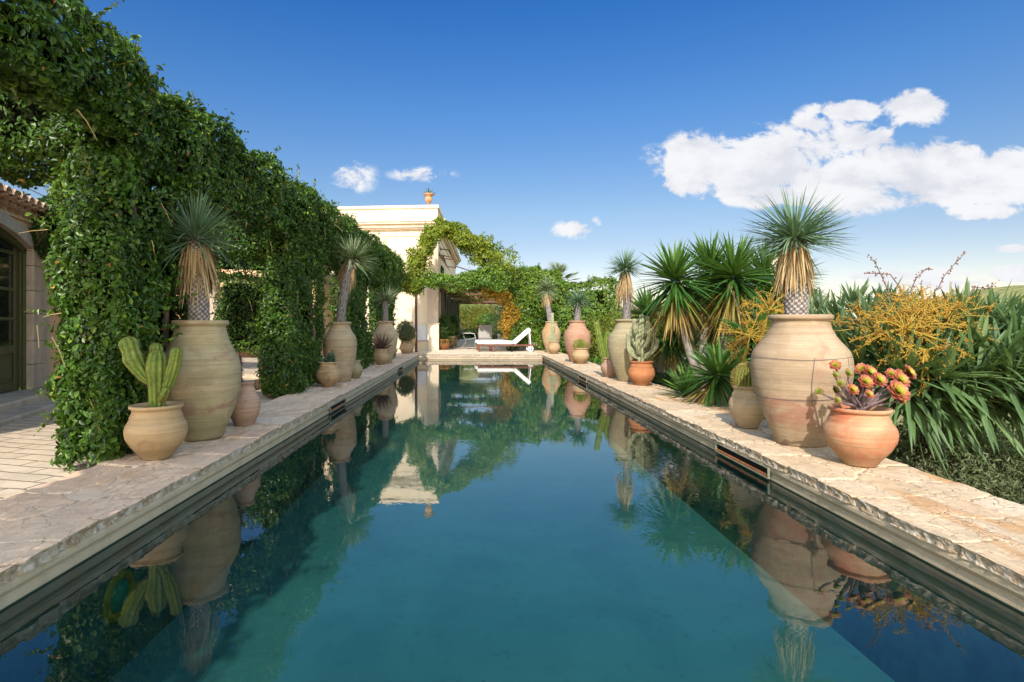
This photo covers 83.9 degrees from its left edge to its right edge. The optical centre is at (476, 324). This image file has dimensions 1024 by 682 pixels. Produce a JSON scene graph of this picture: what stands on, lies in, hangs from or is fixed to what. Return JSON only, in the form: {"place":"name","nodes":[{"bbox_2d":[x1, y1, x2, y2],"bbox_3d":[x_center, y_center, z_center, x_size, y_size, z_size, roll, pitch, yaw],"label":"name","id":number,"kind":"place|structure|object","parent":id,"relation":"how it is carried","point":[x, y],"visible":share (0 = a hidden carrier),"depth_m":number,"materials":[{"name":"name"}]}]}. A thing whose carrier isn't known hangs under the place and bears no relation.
{"place":"outdoors","nodes":[
{"label":"outdoors","id":0,"kind":"place"},
{"bbox_2d":[0,361,373,498],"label":"patio","id":1,"kind":"structure","parent":0,"point":[26,456],"depth_m":4.66,"materials":[{"name":"stone"}]},
{"bbox_2d":[0,182,93,426],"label":"house","id":2,"kind":"structure","parent":1,"relation":"on","point":[25,360],"depth_m":7.99,"materials":[{"name":"paint"}]},
{"bbox_2d":[0,227,25,392],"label":"door","id":3,"kind":"structure","parent":2,"relation":"in","point":[12,253],"depth_m":7.94,"materials":[{"name":"green paint"}]},
{"bbox_2d":[0,0,405,473],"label":"climbing pergola","id":4,"kind":"object","parent":1,"relation":"on","point":[124,142],"visible":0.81,"depth_m":4.43,"materials":[{"name":"green plant"}]},
{"bbox_2d":[176,269,339,355],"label":"side wing","id":5,"kind":"structure","parent":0,"point":[326,287],"depth_m":15.37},
{"bbox_2d":[239,355,323,388],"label":"raised patio","id":6,"kind":"structure","parent":0,"point":[249,363],"depth_m":10.56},
{"bbox_2d":[210,270,278,353],"bbox_3d":[-5.680,-0.313,14.340,2.194,2.151,0.991,0,0,0],"label":"ivy screen","id":7,"kind":"object","parent":6,"relation":"on","point":[235,306],"visible":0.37,"depth_m":14.20,"materials":[{"name":"green plant"}]},
{"bbox_2d":[396,339,544,353],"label":"terrace floor","id":8,"kind":"structure","parent":0,"point":[469,347],"depth_m":22.21,"materials":[{"name":"stone"}]},
{"bbox_2d":[309,205,460,349],"bbox_3d":[-7.157,-1.770,29.235,12.366,5.940,14.210,0,0,0],"label":"villa","id":9,"kind":"object","parent":8,"relation":"on","point":[399,228],"visible":0.24,"depth_m":22.59,"materials":[{"name":"beige paint"}]},
{"bbox_2d":[423,193,433,204],"bbox_3d":[-1.911,-4.987,22.750,0.460,0.489,0.460,0,0,0],"label":"stone urn","id":10,"kind":"object","parent":9,"relation":"on","point":[428,198],"visible":0.88,"depth_m":22.63,"materials":[{"name":"ceramic"}]},
{"bbox_2d":[440,247,467,270],"bbox_3d":[-0.884,-2.790,23.600,1.427,1.208,0.038,0,0,0],"label":"roof trellis","id":11,"kind":"object","parent":9,"relation":"attached to","point":[451,256],"visible":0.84,"depth_m":23.58,"materials":[{"name":"wood"}]},
{"bbox_2d":[413,325,428,348],"bbox_3d":[-2.173,0.496,21.816,0.663,0.998,0.715,0,0,-8],"label":"sling chair","id":12,"kind":"object","parent":8,"relation":"on","point":[422,334],"visible":0.56,"depth_m":22.09,"materials":[{"name":"grey"}]},
{"bbox_2d":[439,339,450,349],"bbox_3d":[-1.292,0.790,22.901,0.515,0.420,0.513,0,0,0],"label":"planter","id":13,"kind":"object","parent":8,"relation":"on","point":[443,346],"visible":0.79,"depth_m":22.72,"materials":[{"name":"orange ceramic"}]},
{"bbox_2d":[439,312,453,344],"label":"potted plant","id":14,"kind":"object","parent":13,"relation":"in","point":[444,326],"visible":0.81,"depth_m":22.79,"materials":[{"name":"green plant"}]},
{"bbox_2d":[448,336,454,347],"bbox_3d":[-1.179,0.750,24.601,0.515,0.500,0.513,0,0,0],"label":"planter","id":15,"kind":"object","parent":8,"relation":"on","point":[451,345],"visible":0.45,"depth_m":24.43,"materials":[{"name":"ceramic"}]},
{"bbox_2d":[448,322,455,335],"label":"potted plant","id":16,"kind":"object","parent":15,"relation":"in","point":[452,331],"visible":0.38,"depth_m":24.50,"materials":[{"name":"green plant"}]},
{"bbox_2d":[461,325,475,346],"bbox_3d":[-0.361,0.496,25.600,0.715,0.998,0.663,0,0,0],"label":"sling chair","id":17,"kind":"object","parent":8,"relation":"on","point":[467,338],"visible":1,"depth_m":25.30,"materials":[{"name":"grey"}]},
{"bbox_2d":[439,287,506,339],"bbox_3d":[0.350,-0.260,30.500,3.700,2.520,15.000,0,0,0],"label":"terrace pergola","id":18,"kind":"object","parent":8,"relation":"on","point":[449,306],"visible":0.34,"depth_m":28.80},
{"bbox_2d":[441,285,498,303],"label":"roof vine","id":19,"kind":"object","parent":18,"relation":"on","point":[461,295],"visible":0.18,"depth_m":28.48,"materials":[{"name":"green plant"}]},
{"bbox_2d":[460,324,498,338],"bbox_3d":[0.500,0.472,39.500,3.850,1.064,0.043,0,0,0],"label":"wire fence","id":20,"kind":"object","parent":8,"relation":"on","point":[479,324],"visible":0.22,"depth_m":39.49,"materials":[{"name":"metal"}]},
{"bbox_2d":[419,354,541,355],"bbox_3d":[0.136,1.170,19.303,4.118,0.359,0.534,0,0,0],"label":"coping end","id":21,"kind":"object","parent":8,"relation":"on","point":[480,355],"visible":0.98,"depth_m":19.06,"materials":[{"name":"stone"}]},
{"bbox_2d":[478,325,492,346],"bbox_3d":[0.394,0.496,25.333,0.663,0.998,0.715,0,0,0],"label":"sling chair","id":22,"kind":"object","parent":8,"relation":"on","point":[484,331],"visible":0.96,"depth_m":25.05,"materials":[{"name":"grey"}]},
{"bbox_2d":[476,336,526,349],"bbox_3d":[1.051,0.555,22.700,2.170,0.890,0.750,0,0,0],"label":"sun lounger","id":23,"kind":"object","parent":8,"relation":"on","point":[524,348],"visible":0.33,"depth_m":22.37,"materials":[{"name":"white paint"}]},
{"bbox_2d":[477,328,535,351],"bbox_3d":[1.117,0.555,21.500,2.170,0.890,0.750,0,0,0],"label":"sun lounger","id":24,"kind":"object","parent":8,"relation":"on","point":[515,341],"visible":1,"depth_m":21.17,"materials":[{"name":"white paint"}]},
{"bbox_2d":[486,262,622,360],"bbox_3d":[3.012,-0.416,22.282,5.479,4.095,2.226,0,0,0],"label":"ivy hedge","id":25,"kind":"object","parent":8,"relation":"on","point":[533,314],"visible":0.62,"depth_m":21.96,"materials":[{"name":"green plant"}]},
{"bbox_2d":[533,350,1023,587],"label":"coping","id":26,"kind":"object","parent":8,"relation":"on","point":[982,529],"visible":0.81,"depth_m":3.50,"materials":[{"name":"stone"}]},
{"bbox_2d":[542,321,560,352],"bbox_3d":[2.701,0.440,20.499,0.676,1.120,0.676,0,0,-25],"label":"oil jar","id":27,"kind":"object","parent":26,"relation":"on","point":[546,331],"visible":0.62,"depth_m":20.30,"materials":[{"name":"ceramic"}]},
{"bbox_2d":[533,276,558,320],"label":"yucca","id":28,"kind":"object","parent":27,"relation":"in","point":[547,294],"visible":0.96,"depth_m":20.41,"materials":[{"name":"green plant"}]},
{"bbox_2d":[548,342,559,353],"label":"clay pot","id":29,"kind":"object","parent":26,"relation":"on","point":[553,347],"visible":0.99,"depth_m":19.45,"materials":[{"name":"ceramic"}]},
{"bbox_2d":[550,312,555,341],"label":"column cactus","id":30,"kind":"object","parent":29,"relation":"in","point":[552,337],"depth_m":19.54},
{"bbox_2d":[564,321,590,361],"bbox_3d":[2.700,0.445,15.255,0.718,1.110,0.714,0,0,-44],"label":"oil jar","id":31,"kind":"object","parent":26,"relation":"on","point":[574,331],"visible":0.76,"depth_m":15.03,"materials":[{"name":"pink ceramic"}]},
{"bbox_2d":[563,286,593,320],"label":"yucca","id":32,"kind":"object","parent":31,"relation":"in","point":[577,300],"visible":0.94,"depth_m":15.17,"materials":[{"name":"green plant"}]},
{"bbox_2d":[572,348,588,363],"bbox_3d":[2.671,0.795,14.599,0.442,0.410,0.449,0,0,34],"label":"clay pot","id":33,"kind":"object","parent":26,"relation":"on","point":[580,355],"visible":0.98,"depth_m":14.44,"materials":[{"name":"ceramic"}]},
{"bbox_2d":[573,339,588,347],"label":"barrel cactus","id":34,"kind":"object","parent":33,"relation":"on","point":[579,343],"visible":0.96,"depth_m":14.48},
{"bbox_2d":[588,355,602,365],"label":"green shrub","id":35,"kind":"object","parent":26,"relation":"on","point":[598,361],"visible":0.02,"depth_m":15.21,"materials":[{"name":"green plant"}]},
{"bbox_2d":[601,357,615,377],"bbox_3d":[2.560,0.810,10.851,0.375,0.380,0.376,0,0,-31],"label":"clay pot","id":36,"kind":"object","parent":26,"relation":"on","point":[607,370],"visible":0.51,"depth_m":10.73,"materials":[{"name":"ceramic"}]},
{"bbox_2d":[594,322,610,360],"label":"cactus","id":37,"kind":"object","parent":36,"relation":"in","point":[602,346],"visible":0.83,"depth_m":10.83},
{"bbox_2d":[607,319,649,381],"bbox_3d":[2.717,0.450,10.149,0.728,1.100,0.726,0,0,38],"label":"oil jar","id":38,"kind":"object","parent":26,"relation":"on","point":[620,357],"visible":0.56,"depth_m":9.94,"materials":[{"name":"ceramic"}]},
{"bbox_2d":[601,245,648,318],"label":"yucca","id":39,"kind":"object","parent":38,"relation":"in","point":[624,287],"visible":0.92,"depth_m":10.09,"materials":[{"name":"green plant"}]},
{"bbox_2d":[628,360,654,385],"bbox_3d":[2.729,0.797,9.422,0.434,0.405,0.428,0,0,-24],"label":"clay pot","id":40,"kind":"object","parent":26,"relation":"on","point":[641,373],"visible":0.99,"depth_m":9.27,"materials":[{"name":"ceramic"}]},
{"bbox_2d":[625,314,658,360],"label":"candelabra cactus","id":41,"kind":"object","parent":40,"relation":"on","point":[640,342],"visible":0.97,"depth_m":9.38,"materials":[{"name":"plant"}]},
{"bbox_2d":[655,364,706,398],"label":"young yucca","id":42,"kind":"object","parent":26,"relation":"on","point":[680,387],"visible":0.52,"depth_m":7.96,"materials":[{"name":"green plant"}]},
{"bbox_2d":[729,385,763,428],"bbox_3d":[2.646,0.795,5.549,0.343,0.410,0.343,0,0,31],"label":"clay pot","id":43,"kind":"object","parent":26,"relation":"on","point":[745,410],"visible":0.81,"depth_m":5.44,"materials":[{"name":"ceramic"}]},
{"bbox_2d":[730,362,752,388],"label":"barrel cactus","id":44,"kind":"object","parent":43,"relation":"in","point":[741,376],"visible":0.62,"depth_m":5.48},
{"bbox_2d":[750,314,854,447],"bbox_3d":[2.734,0.458,4.800,0.771,1.085,0.776,0,0,-21],"label":"oil jar","id":45,"kind":"object","parent":26,"relation":"on","point":[792,357],"visible":0.81,"depth_m":4.57,"materials":[{"name":"beige ceramic"}]},
{"bbox_2d":[732,178,861,313],"bbox_3d":[2.674,-0.585,4.801,0.997,1.273,1.016,0,0,0],"label":"yucca","id":46,"kind":"object","parent":45,"relation":"in","point":[795,237],"visible":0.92,"depth_m":4.72,"materials":[{"name":"green plant"}]},
{"bbox_2d":[822,403,898,467],"bbox_3d":[2.735,0.793,4.060,0.460,0.413,0.457,0,0,-13],"label":"clay pot","id":47,"kind":"object","parent":26,"relation":"on","point":[866,438],"visible":0.99,"depth_m":3.91,"materials":[{"name":"ceramic"}]},
{"bbox_2d":[814,359,916,410],"bbox_3d":[2.777,0.458,4.019,0.792,0.422,0.244,0,0,0],"label":"aeonium","id":48,"kind":"object","parent":47,"relation":"in","point":[897,388],"visible":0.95,"depth_m":4.03,"materials":[{"name":"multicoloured plant"}]},
{"bbox_3d":[-1.076,0.750,26.601,0.515,0.500,0.513,0,0,0],"label":"planter","id":49,"kind":"object","parent":8,"relation":"on","visible":0},
{"bbox_2d":[448,313,461,338],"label":"potted plant","id":50,"kind":"object","parent":49,"relation":"in","point":[454,320],"visible":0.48,"depth_m":26.50,"materials":[{"name":"green plant"}]},
{"bbox_2d":[0,360,1023,681],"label":"water","id":51,"kind":"structure","parent":0,"point":[480,520],"depth_m":2.68,"materials":[{"name":"liquid"}]},
{"bbox_2d":[0,0,1023,309],"label":"sky","id":52,"kind":"structure","parent":0,"point":[573,133],"materials":[{"name":"blue"}]},
{"bbox_2d":[461,285,1023,446],"bbox_3d":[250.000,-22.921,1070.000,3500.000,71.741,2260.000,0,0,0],"label":"ground","id":53,"kind":"structure","parent":0,"point":[1015,288],"depth_m":775.20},
{"bbox_2d":[0,352,422,584],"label":"coping","id":54,"kind":"object","parent":53,"relation":"on","point":[46,522],"visible":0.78,"depth_m":3.55,"materials":[{"name":"stone"}]},
{"bbox_2d":[123,401,187,460],"bbox_3d":[-2.402,0.798,4.269,0.424,0.404,0.419,0,0,-43],"label":"clay pot","id":55,"kind":"object","parent":54,"relation":"on","point":[153,433],"visible":0.98,"depth_m":4.13,"materials":[{"name":"ceramic"}]},
{"bbox_2d":[117,335,184,406],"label":"cactus","id":56,"kind":"object","parent":55,"relation":"on","point":[157,372],"visible":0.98,"depth_m":4.23,"materials":[{"name":"plant"}]},
{"bbox_2d":[164,320,240,440],"bbox_3d":[-2.449,0.480,5.054,0.670,1.040,0.663,0,0,-4],"label":"oil jar","id":57,"kind":"object","parent":54,"relation":"on","point":[205,389],"visible":0.76,"depth_m":4.84,"materials":[{"name":"ceramic"}]},
{"bbox_2d":[142,187,251,319],"bbox_3d":[-2.495,-0.600,5.059,1.020,1.362,1.028,0,0,0],"label":"yucca","id":58,"kind":"object","parent":57,"relation":"in","point":[198,276],"visible":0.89,"depth_m":4.97,"materials":[{"name":"green plant"}]},
{"bbox_2d":[230,380,260,426],"bbox_3d":[-2.309,0.780,5.662,0.309,0.440,0.307,0,0,13],"label":"clay pot","id":59,"kind":"object","parent":54,"relation":"on","point":[246,410],"visible":0.71,"depth_m":5.56,"materials":[{"name":"ceramic"}]},
{"bbox_2d":[239,353,244,381],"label":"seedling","id":60,"kind":"object","parent":59,"relation":"in","point":[241,363],"visible":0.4,"depth_m":5.66,"materials":[{"name":"green plant"}]},
{"bbox_2d":[315,361,341,386],"bbox_3d":[-2.405,0.798,9.250,0.416,0.403,0.416,0,0,-36],"label":"clay pot","id":61,"kind":"object","parent":54,"relation":"on","point":[328,374],"visible":0.99,"depth_m":9.10,"materials":[{"name":"ceramic"}]},
{"bbox_2d":[318,349,335,364],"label":"succulent","id":62,"kind":"object","parent":61,"relation":"in","point":[328,359],"visible":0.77,"depth_m":9.19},
{"bbox_2d":[323,322,356,381],"bbox_3d":[-2.414,0.472,10.050,0.592,1.055,0.590,0,0,-36],"label":"oil jar","id":63,"kind":"object","parent":54,"relation":"on","point":[341,339],"visible":0.81,"depth_m":9.85,"materials":[{"name":"beige ceramic"}]},
{"bbox_2d":[332,232,379,321],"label":"yucca","id":64,"kind":"object","parent":63,"relation":"in","point":[347,274],"visible":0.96,"depth_m":9.99,"materials":[{"name":"green plant"}]},
{"bbox_2d":[351,360,362,378],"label":"clay pot","id":65,"kind":"object","parent":54,"relation":"on","point":[357,371],"visible":0.47,"depth_m":10.52,"materials":[{"name":"ceramic"}]},
{"bbox_2d":[373,349,388,364],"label":"clay pot","id":66,"kind":"object","parent":54,"relation":"on","point":[380,356],"visible":0.98,"depth_m":14.11,"materials":[{"name":"ceramic"}]},
{"bbox_2d":[372,332,395,348],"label":"spiky succulent","id":67,"kind":"object","parent":66,"relation":"in","point":[380,345],"visible":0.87,"depth_m":14.16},
{"bbox_2d":[373,321,397,362],"bbox_3d":[-2.373,0.450,14.848,0.640,1.100,0.637,0,0,-20],"label":"oil jar","id":68,"kind":"object","parent":54,"relation":"on","point":[383,327],"visible":0.64,"depth_m":14.65,"materials":[{"name":"beige ceramic"}]},
{"bbox_2d":[371,284,401,320],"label":"yucca","id":69,"kind":"object","parent":68,"relation":"in","point":[385,297],"visible":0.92,"depth_m":14.79,"materials":[{"name":"green plant"}]},
{"bbox_2d":[399,341,411,353],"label":"clay pot","id":70,"kind":"object","parent":54,"relation":"on","point":[405,347],"visible":0.95,"depth_m":19.59,"materials":[{"name":"ceramic"}]},
{"bbox_2d":[396,319,415,343],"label":"potted shrub","id":71,"kind":"object","parent":70,"relation":"in","point":[404,333],"visible":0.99,"depth_m":19.56,"materials":[{"name":"green plant"}]},
{"bbox_2d":[404,322,415,352],"bbox_3d":[-2.440,0.445,20.398,0.563,1.110,0.572,0,0,6],"label":"oil jar","id":72,"kind":"object","parent":54,"relation":"on","point":[413,339],"visible":0.28,"depth_m":20.28,"materials":[{"name":"ceramic"}]},
{"bbox_2d":[415,290,416,351],"bbox_3d":[-2.210,-0.193,20.850,0.180,2.386,0.180,0,0,0],"label":"iron post","id":73,"kind":"object","parent":54,"relation":"on","point":[416,321],"visible":0.62,"depth_m":20.80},
{"bbox_2d":[398,215,522,349],"bbox_3d":[0.130,-1.478,21.249,6.068,5.110,2.883,0,0,-28],"label":"climbing vine","id":74,"kind":"object","parent":73,"relation":"attached to","point":[419,279],"visible":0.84,"depth_m":20.85,"materials":[{"name":"green plant"}]},
{"bbox_2d":[460,304,499,332],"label":"garden tree","id":75,"kind":"object","parent":53,"relation":"on","point":[467,318],"visible":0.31,"depth_m":49.34,"materials":[{"name":"green plant"}]},
{"bbox_2d":[460,326,503,338],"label":"clipped hedge","id":76,"kind":"object","parent":53,"relation":"on","point":[468,334],"visible":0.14,"depth_m":40.71,"materials":[{"name":"green plant"}]},
{"bbox_2d":[477,312,502,331],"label":"garden tree","id":77,"kind":"object","parent":53,"relation":"on","point":[483,320],"visible":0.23,"depth_m":43.57,"materials":[{"name":"green plant"}]},
{"bbox_2d":[485,303,515,339],"bbox_3d":[3.082,-0.582,38.130,5.072,6.557,4.570,0,0,0],"label":"olive tree","id":78,"kind":"object","parent":53,"relation":"on","point":[500,308],"visible":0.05,"depth_m":37.97,"materials":[{"name":"green plant"}]},
{"bbox_2d":[546,262,582,283],"bbox_3d":[3.452,-0.335,23.804,2.038,4.681,2.075,0,0,0],"label":"fan palm","id":79,"kind":"object","parent":53,"relation":"on","point":[561,268],"visible":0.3,"depth_m":23.55,"materials":[{"name":"green plant"}]},
{"bbox_2d":[583,311,622,360],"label":"yellow bush","id":80,"kind":"object","parent":53,"relation":"on","point":[593,349],"visible":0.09,"depth_m":17.77,"materials":[{"name":"green plant"}]},
{"bbox_2d":[609,300,639,318],"bbox_3d":[9.452,0.626,35.997,3.716,4.506,3.753,0,0,34],"label":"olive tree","id":81,"kind":"object","parent":53,"relation":"on","point":[631,307],"visible":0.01,"depth_m":35.91,"materials":[{"name":"green plant"}]},
{"bbox_2d":[612,281,702,389],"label":"giant yucca","id":82,"kind":"object","parent":53,"relation":"on","point":[669,353],"visible":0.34,"depth_m":10.95,"materials":[{"name":"green plant"}]},
{"bbox_2d":[651,372,698,394],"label":"dark shrub","id":83,"kind":"object","parent":53,"relation":"on","point":[656,379],"visible":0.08,"depth_m":10.95,"materials":[{"name":"green plant"}]},
{"bbox_2d":[630,237,724,397],"bbox_3d":[3.019,0.488,8.626,1.471,3.640,1.486,0,0,0],"label":"giant yucca","id":84,"kind":"object","parent":53,"relation":"on","point":[675,311],"visible":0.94,"depth_m":8.49,"materials":[{"name":"green plant"}]},
{"bbox_2d":[649,350,710,383],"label":"dark shrub","id":85,"kind":"object","parent":53,"relation":"on","point":[677,371],"visible":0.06,"depth_m":12.21,"materials":[{"name":"green plant"}]},
{"bbox_2d":[671,295,780,406],"bbox_3d":[3.478,0.944,7.571,2.318,2.728,1.387,0,0,-30],"label":"giant yucca","id":86,"kind":"object","parent":53,"relation":"on","point":[715,363],"visible":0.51,"depth_m":7.20,"materials":[{"name":"green plant"}]},
{"bbox_2d":[717,303,770,363],"bbox_3d":[3.147,0.163,6.514,0.724,0.834,0.733,0,0,24],"label":"fruit spray","id":87,"kind":"object","parent":86,"relation":"attached to","point":[743,338],"visible":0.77,"depth_m":6.57,"materials":[{"name":"plant"}]},
{"bbox_2d":[728,285,742,317],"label":"berry stalk","id":88,"kind":"object","parent":87,"relation":"on","point":[735,299],"visible":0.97,"depth_m":6.60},
{"bbox_2d":[679,229,782,406],"bbox_3d":[4.114,0.359,9.023,2.169,3.902,2.536,0,0,0],"label":"giant yucca","id":89,"kind":"object","parent":53,"relation":"on","point":[729,272],"visible":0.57,"depth_m":8.60,"materials":[{"name":"green plant"}]},
{"bbox_2d":[735,240,827,419],"bbox_3d":[4.936,0.475,9.500,1.703,3.864,2.247,0,0,33],"label":"giant yucca","id":90,"kind":"object","parent":53,"relation":"on","point":[766,265],"visible":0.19,"depth_m":9.13,"materials":[{"name":"green plant"}]},
{"bbox_2d":[774,276,1022,409],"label":"dragon tree","id":91,"kind":"object","parent":53,"relation":"on","point":[822,306],"visible":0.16,"depth_m":6.92,"materials":[{"name":"green plant"}]},
{"bbox_2d":[739,287,783,340],"bbox_3d":[3.525,-0.100,6.861,0.797,0.750,0.606,0,0,0],"label":"fruit spray","id":92,"kind":"object","parent":91,"relation":"attached to","point":[774,309],"visible":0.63,"depth_m":6.87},
{"bbox_2d":[833,277,1023,474],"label":"dragon tree","id":93,"kind":"object","parent":53,"relation":"on","point":[966,395],"visible":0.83,"depth_m":4.78,"materials":[{"name":"green plant"}]},
{"bbox_2d":[867,254,892,300],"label":"berry stalk","id":94,"kind":"object","parent":93,"relation":"attached to","point":[879,272],"visible":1,"depth_m":5.30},
{"bbox_2d":[864,271,901,288],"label":"berry stalk","id":95,"kind":"object","parent":93,"relation":"attached to","point":[876,274],"visible":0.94,"depth_m":5.35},
{"bbox_2d":[830,284,944,351],"bbox_3d":[3.779,0.075,5.291,0.950,0.910,0.948,0,0,31],"label":"fruit spray","id":96,"kind":"object","parent":93,"relation":"attached to","point":[858,322],"visible":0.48,"depth_m":5.21,"materials":[{"name":"plant"}]},
{"bbox_2d":[848,297,974,363],"bbox_3d":[3.719,0.124,4.873,0.941,0.759,0.714,0,0,0],"label":"fruit spray","id":97,"kind":"object","parent":93,"relation":"attached to","point":[909,325],"visible":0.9,"depth_m":4.84,"materials":[{"name":"plant"}]},
{"bbox_2d":[877,334,954,396],"bbox_3d":[3.740,0.369,4.827,0.615,0.596,0.416,0,0,-21],"label":"fruit spray","id":98,"kind":"object","parent":93,"relation":"attached to","point":[923,356],"visible":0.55,"depth_m":4.75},
{"bbox_2d":[881,281,957,318],"bbox_3d":[4.396,-0.092,5.575,0.672,0.692,0.559,0,0,23],"label":"fruit spray","id":99,"kind":"object","parent":93,"relation":"attached to","point":[921,292],"visible":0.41,"depth_m":5.56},
{"bbox_2d":[910,267,932,292],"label":"berry stalk","id":100,"kind":"object","parent":93,"relation":"attached to","point":[928,268],"visible":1,"depth_m":5.40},
{"bbox_2d":[902,294,999,347],"bbox_3d":[4.198,0.063,5.054,0.655,0.672,0.677,0,0,41],"label":"fruit spray","id":101,"kind":"object","parent":93,"relation":"attached to","point":[946,315],"visible":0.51,"depth_m":5.00,"materials":[{"name":"plant"}]},
{"bbox_2d":[937,251,964,289],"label":"berry stalk","id":102,"kind":"object","parent":93,"relation":"attached to","point":[963,253],"visible":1,"depth_m":5.20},
{"bbox_2d":[967,280,999,298],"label":"berry stalk","id":103,"kind":"object","parent":93,"relation":"attached to","point":[973,288],"visible":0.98,"depth_m":5.30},
{"bbox_2d":[886,418,1023,504],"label":"olive bush","id":104,"kind":"object","parent":53,"relation":"on","point":[1006,483],"visible":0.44,"depth_m":4.91,"materials":[{"name":"green plant"}]},
{"bbox_2d":[896,415,1019,452],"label":"olive bush","id":105,"kind":"object","parent":53,"relation":"on","point":[986,433],"visible":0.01,"depth_m":7.66,"materials":[{"name":"green plant"}]},
{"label":"pool basin","id":106,"kind":"structure","parent":0,"visible":0},
{"bbox_2d":[0,356,1023,612],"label":"pool edge moulding","id":107,"kind":"object","parent":106,"relation":"attached to","point":[932,554],"visible":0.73,"depth_m":3.21,"materials":[{"name":"stone"}]},
{"bbox_2d":[330,398,345,412],"bbox_3d":[-1.920,1.115,7.905,0.022,0.084,0.870,0,0,0],"label":"skimmer opening","id":108,"kind":"object","parent":107,"relation":"attached to","point":[337,405],"visible":1,"depth_m":7.87,"materials":[{"name":"grey metal"}]},
{"bbox_2d":[578,375,586,382],"bbox_3d":[2.192,1.115,11.750,0.022,0.084,0.900,0,0,0],"label":"skimmer opening","id":109,"kind":"object","parent":107,"relation":"attached to","point":[583,379],"visible":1,"depth_m":11.73,"materials":[{"name":"beige metal"}]},
{"bbox_2d":[715,442,769,478],"bbox_3d":[2.192,1.115,4.730,0.022,0.084,0.940,0,0,0],"label":"skimmer opening","id":110,"kind":"object","parent":107,"relation":"attached to","point":[748,463],"visible":1,"depth_m":4.66,"materials":[{"name":"beige metal"}]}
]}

